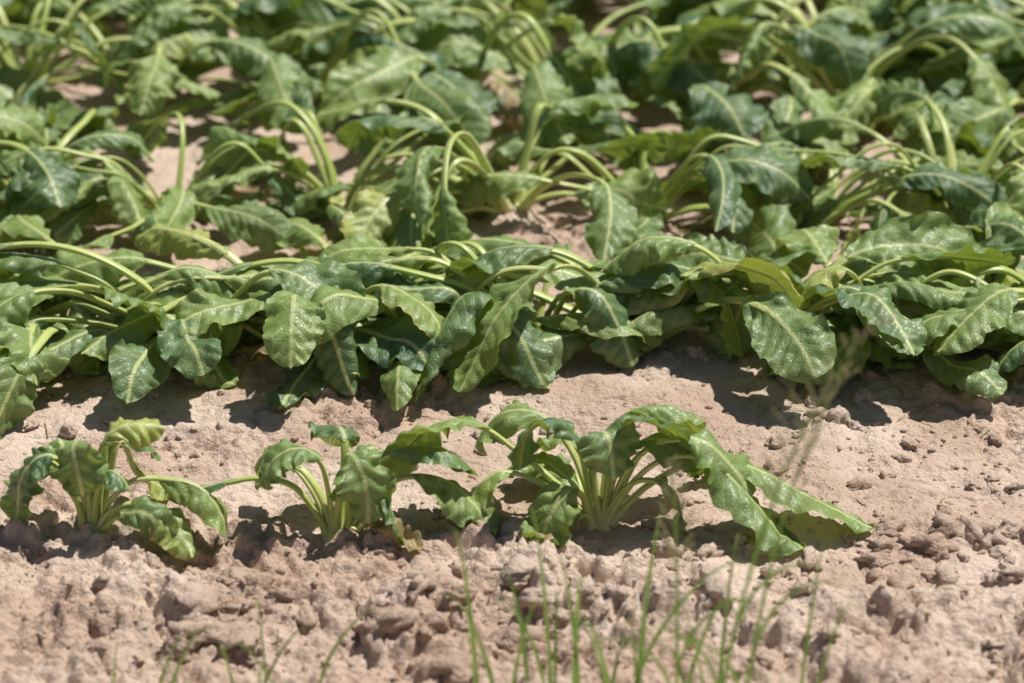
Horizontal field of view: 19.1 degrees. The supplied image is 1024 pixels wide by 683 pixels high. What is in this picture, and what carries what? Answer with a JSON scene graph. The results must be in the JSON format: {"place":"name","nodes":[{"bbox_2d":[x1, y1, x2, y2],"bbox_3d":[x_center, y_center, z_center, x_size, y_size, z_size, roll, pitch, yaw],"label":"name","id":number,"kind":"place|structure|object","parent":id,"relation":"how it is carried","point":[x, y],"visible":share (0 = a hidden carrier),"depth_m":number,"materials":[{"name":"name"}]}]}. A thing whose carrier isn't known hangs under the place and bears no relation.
{"place":"outdoors","nodes":[
{"label":"outdoors","id":0,"kind":"place"},
{"bbox_2d":[0,0,1023,682],"bbox_3d":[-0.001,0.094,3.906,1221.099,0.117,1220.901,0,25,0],"label":"ground","id":1,"kind":"structure","parent":0,"point":[342,590],"depth_m":3.69,"materials":[{"name":"soil"}]},
{"bbox_2d":[9,0,89,29],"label":"sugar beet plant","id":2,"kind":"object","parent":1,"relation":"on","point":[53,13],"visible":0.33,"depth_m":5.25,"materials":[{"name":"green plant"}]},
{"bbox_2d":[0,104,110,254],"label":"sugar beet plant","id":3,"kind":"object","parent":1,"relation":"on","point":[53,184],"visible":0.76,"depth_m":4.39,"materials":[{"name":"green plant"}]},
{"bbox_2d":[0,64,114,137],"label":"sugar beet plant","id":4,"kind":"object","parent":1,"relation":"on","point":[12,80],"visible":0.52,"depth_m":4.87,"materials":[{"name":"green plant"}]},
{"bbox_2d":[0,107,154,243],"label":"sugar beet plant","id":5,"kind":"object","parent":1,"relation":"on","point":[128,209],"visible":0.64,"depth_m":4.48,"materials":[{"name":"green plant"}]},
{"bbox_2d":[38,284,168,381],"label":"sugar beet plant","id":6,"kind":"object","parent":1,"relation":"on","point":[117,299],"visible":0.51,"depth_m":4.00,"materials":[{"name":"green plant"}]},
{"bbox_2d":[0,0,220,98],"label":"sugar beet plant","id":7,"kind":"object","parent":1,"relation":"on","point":[175,45],"visible":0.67,"depth_m":4.92,"materials":[{"name":"green plant"}]},
{"bbox_2d":[0,417,227,559],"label":"sugar beet plant","id":8,"kind":"object","parent":1,"relation":"on","point":[89,475],"visible":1,"depth_m":3.59,"materials":[{"name":"green plant"}]},
{"bbox_2d":[0,265,276,439],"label":"sugar beet plant","id":9,"kind":"object","parent":1,"relation":"on","point":[27,359],"visible":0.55,"depth_m":4.00,"materials":[{"name":"green plant"}]},
{"bbox_2d":[0,0,323,131],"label":"sugar beet plant","id":10,"kind":"object","parent":1,"relation":"on","point":[152,82],"visible":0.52,"depth_m":4.83,"materials":[{"name":"green plant"}]},
{"bbox_2d":[113,626,219,682],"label":"grass tuft","id":11,"kind":"object","parent":1,"relation":"on","point":[178,664],"visible":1,"depth_m":3.19,"materials":[{"name":"green plant"}]},
{"bbox_2d":[0,112,343,250],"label":"sugar beet plant","id":12,"kind":"object","parent":1,"relation":"on","point":[261,227],"visible":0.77,"depth_m":4.43,"materials":[{"name":"green plant"}]},
{"bbox_2d":[123,0,233,34],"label":"sugar beet plant","id":13,"kind":"object","parent":1,"relation":"on","point":[139,20],"visible":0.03,"depth_m":5.13,"materials":[{"name":"green plant"}]},
{"bbox_2d":[0,208,365,404],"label":"sugar beet plant","id":14,"kind":"object","parent":1,"relation":"on","point":[135,372],"visible":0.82,"depth_m":4.01,"materials":[{"name":"green plant"}]},
{"bbox_2d":[154,598,320,682],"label":"grass tuft","id":15,"kind":"object","parent":1,"relation":"on","point":[264,664],"visible":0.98,"depth_m":3.23,"materials":[{"name":"green plant"}]},
{"bbox_2d":[40,223,488,395],"bbox_3d":[-0.331,-0.078,4.159,0.600,0.161,0.551,8,26,17],"label":"sugar beet plant","id":16,"kind":"object","parent":1,"relation":"on","point":[293,325],"visible":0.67,"depth_m":3.99,"materials":[{"name":"green plant"}]},
{"bbox_2d":[51,0,555,133],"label":"sugar beet plant","id":17,"kind":"object","parent":1,"relation":"on","point":[280,74],"visible":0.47,"depth_m":4.88,"materials":[{"name":"green plant"}]},
{"bbox_2d":[221,606,396,682],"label":"grass tuft","id":18,"kind":"object","parent":1,"relation":"on","point":[327,659],"visible":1,"depth_m":3.21,"materials":[{"name":"green plant"}]},
{"bbox_2d":[167,421,503,551],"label":"sugar beet plant","id":19,"kind":"object","parent":1,"relation":"on","point":[365,488],"visible":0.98,"depth_m":3.60,"materials":[{"name":"green plant"}]},
{"bbox_2d":[141,80,535,230],"bbox_3d":[-0.244,-0.257,4.541,0.582,0.153,0.447,9,27,19],"label":"sugar beet plant","id":20,"kind":"object","parent":1,"relation":"on","point":[243,167],"visible":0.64,"depth_m":4.54,"materials":[{"name":"green plant"}]},
{"bbox_2d":[149,217,662,410],"bbox_3d":[-0.177,-0.024,4.054,0.649,0.150,0.463,14,28,28],"label":"sugar beet plant","id":21,"kind":"object","parent":1,"relation":"on","point":[526,354],"visible":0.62,"depth_m":4.00,"materials":[{"name":"green plant"}]},
{"bbox_2d":[208,0,639,154],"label":"sugar beet plant","id":22,"kind":"object","parent":1,"relation":"on","point":[308,34],"visible":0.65,"depth_m":4.79,"materials":[{"name":"green plant"}]},
{"bbox_2d":[240,0,650,37],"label":"sugar beet plant","id":23,"kind":"object","parent":1,"relation":"on","point":[389,15],"visible":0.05,"depth_m":5.16,"materials":[{"name":"green plant"}]},
{"bbox_2d":[265,94,667,260],"bbox_3d":[-0.035,-0.241,4.452,0.613,0.182,0.656,-8,26,-17],"label":"sugar beet plant","id":24,"kind":"object","parent":1,"relation":"on","point":[620,205],"visible":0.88,"depth_m":4.45,"materials":[{"name":"green plant"}]},
{"bbox_2d":[438,525,546,682],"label":"grass tuft","id":25,"kind":"object","parent":1,"relation":"on","point":[473,631],"visible":1,"depth_m":3.17,"materials":[{"name":"green plant"}]},
{"bbox_2d":[310,223,711,401],"bbox_3d":[-0.009,-0.056,4.107,0.599,0.153,0.470,10,27,20],"label":"sugar beet plant","id":26,"kind":"object","parent":1,"relation":"on","point":[359,252],"visible":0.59,"depth_m":4.05,"materials":[{"name":"green plant"}]},
{"bbox_2d":[0,506,1023,682],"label":"soil clods","id":27,"kind":"object","parent":1,"relation":"on","point":[193,597],"visible":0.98,"depth_m":3.46,"materials":[{"name":"brown soil"}]},
{"bbox_2d":[0,191,1023,682],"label":"soil crumbs","id":28,"kind":"object","parent":1,"relation":"on","point":[400,565],"visible":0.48,"depth_m":3.62,"materials":[{"name":"brown soil"}]},
{"bbox_2d":[3,302,1023,682],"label":"soil clods","id":29,"kind":"object","parent":1,"relation":"on","point":[861,400],"visible":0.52,"depth_m":3.77,"materials":[{"name":"brown soil"}]},
{"bbox_2d":[19,249,1023,657],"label":"straw litter","id":30,"kind":"object","parent":1,"relation":"on","point":[515,443],"visible":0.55,"depth_m":3.74,"materials":[{"name":"beige plant"}]},
{"bbox_2d":[485,501,583,682],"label":"grass tuft","id":31,"kind":"object","parent":1,"relation":"on","point":[575,660],"visible":0.97,"depth_m":3.19,"materials":[{"name":"green plant"}]},
{"bbox_2d":[374,0,799,154],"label":"sugar beet plant","id":32,"kind":"object","parent":1,"relation":"on","point":[717,103],"visible":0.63,"depth_m":4.86,"materials":[{"name":"green plant"}]},
{"bbox_2d":[457,0,790,27],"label":"sugar beet plant","id":33,"kind":"object","parent":1,"relation":"on","point":[663,22],"visible":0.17,"depth_m":5.15,"materials":[{"name":"green plant"}]},
{"bbox_2d":[381,400,875,557],"bbox_3d":[0.135,0.146,3.653,0.600,0.180,0.230,0,25,0],"label":"sugar beet plant","id":34,"kind":"object","parent":1,"relation":"on","point":[561,513],"visible":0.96,"depth_m":3.62,"materials":[{"name":"green plant"}]},
{"bbox_2d":[447,120,825,244],"bbox_3d":[0.185,-0.254,4.548,0.602,0.152,0.466,8,26,17],"label":"sugar beet plant","id":35,"kind":"object","parent":1,"relation":"on","point":[739,178],"visible":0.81,"depth_m":4.45,"materials":[{"name":"green plant"}]},
{"bbox_2d":[570,503,763,682],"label":"grass tuft","id":36,"kind":"object","parent":1,"relation":"on","point":[642,660],"visible":0.94,"depth_m":3.18,"materials":[{"name":"green plant"}]},
{"bbox_2d":[414,234,924,391],"bbox_3d":[0.203,-0.069,4.107,0.759,0.184,0.519,0,25,0],"label":"sugar beet plant","id":37,"kind":"object","parent":1,"relation":"on","point":[790,338],"visible":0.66,"depth_m":4.01,"materials":[{"name":"green plant"}]},
{"bbox_2d":[580,453,771,682],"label":"flowering grass","id":38,"kind":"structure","parent":1,"relation":"on","point":[678,660],"depth_m":3.07,"materials":[{"name":"green plant"}]},
{"bbox_2d":[658,534,739,682],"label":"grass tuft","id":39,"kind":"object","parent":1,"relation":"on","point":[694,661],"visible":0.82,"depth_m":3.19,"materials":[{"name":"green plant"}]},
{"bbox_2d":[506,0,902,31],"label":"sugar beet plant","id":40,"kind":"object","parent":1,"relation":"on","point":[556,7],"visible":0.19,"depth_m":5.27,"materials":[{"name":"green plant"}]},
{"bbox_2d":[562,0,937,142],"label":"sugar beet plant","id":41,"kind":"object","parent":1,"relation":"on","point":[839,53],"visible":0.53,"depth_m":4.82,"materials":[{"name":"green plant"}]},
{"bbox_2d":[648,368,859,682],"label":"flowering grass","id":42,"kind":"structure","parent":1,"relation":"on","point":[757,638],"depth_m":3.02,"materials":[{"name":"green plant"}]},
{"bbox_2d":[623,311,894,682],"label":"flowering grass","id":43,"kind":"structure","parent":1,"relation":"on","point":[740,612],"depth_m":2.99,"materials":[{"name":"green plant"}]},
{"bbox_2d":[582,0,1023,165],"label":"sugar beet plant","id":44,"kind":"object","parent":1,"relation":"on","point":[987,84],"visible":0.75,"depth_m":4.82,"materials":[{"name":"green plant"}]},
{"bbox_2d":[602,204,1023,360],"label":"sugar beet plant","id":45,"kind":"object","parent":1,"relation":"on","point":[913,252],"visible":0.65,"depth_m":4.06,"materials":[{"name":"green plant"}]},
{"bbox_2d":[750,0,883,32],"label":"sugar beet plant","id":46,"kind":"object","parent":1,"relation":"on","point":[776,10],"visible":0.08,"depth_m":5.23,"materials":[{"name":"green plant"}]},
{"bbox_2d":[623,224,1023,398],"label":"sugar beet plant","id":47,"kind":"object","parent":1,"relation":"on","point":[659,311],"visible":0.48,"depth_m":4.05,"materials":[{"name":"green plant"}]},
{"bbox_2d":[800,542,867,682],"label":"grass tuft","id":48,"kind":"object","parent":1,"relation":"on","point":[807,642],"visible":1,"depth_m":3.13,"materials":[{"name":"green plant"}]},
{"bbox_2d":[661,134,1011,233],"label":"sugar beet plant","id":49,"kind":"object","parent":1,"relation":"on","point":[966,193],"visible":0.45,"depth_m":4.46,"materials":[{"name":"green plant"}]},
{"bbox_2d":[721,77,1023,257],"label":"sugar beet plant","id":50,"kind":"object","parent":1,"relation":"on","point":[913,105],"visible":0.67,"depth_m":4.54,"materials":[{"name":"green plant"}]},
{"bbox_2d":[766,201,1023,376],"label":"sugar beet plant","id":51,"kind":"object","parent":1,"relation":"on","point":[1002,208],"visible":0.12,"depth_m":4.11,"materials":[{"name":"green plant"}]},
{"bbox_2d":[822,0,1023,86],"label":"sugar beet plant","id":52,"kind":"object","parent":1,"relation":"on","point":[876,11],"visible":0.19,"depth_m":5.02,"materials":[{"name":"green plant"}]},
{"bbox_2d":[840,0,1023,157],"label":"sugar beet plant","id":53,"kind":"object","parent":1,"relation":"on","point":[990,120],"visible":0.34,"depth_m":4.80,"materials":[{"name":"green plant"}]},
{"bbox_2d":[889,0,1023,104],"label":"sugar beet plant","id":54,"kind":"object","parent":1,"relation":"on","point":[996,49],"visible":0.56,"depth_m":4.92,"materials":[{"name":"green plant"}]},
{"bbox_2d":[891,0,1023,10],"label":"sugar beet plant","id":55,"kind":"object","parent":1,"relation":"on","point":[1012,6],"visible":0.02,"depth_m":5.06,"materials":[{"name":"green plant"}]},
{"bbox_2d":[899,120,1023,192],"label":"sugar beet plant","id":56,"kind":"object","parent":1,"relation":"on","point":[973,158],"visible":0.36,"depth_m":4.60,"materials":[{"name":"green plant"}]},
{"bbox_2d":[921,208,1023,371],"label":"sugar beet plant","id":57,"kind":"object","parent":1,"relation":"on","point":[972,320],"visible":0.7,"depth_m":3.98,"materials":[{"name":"green plant"}]}
]}

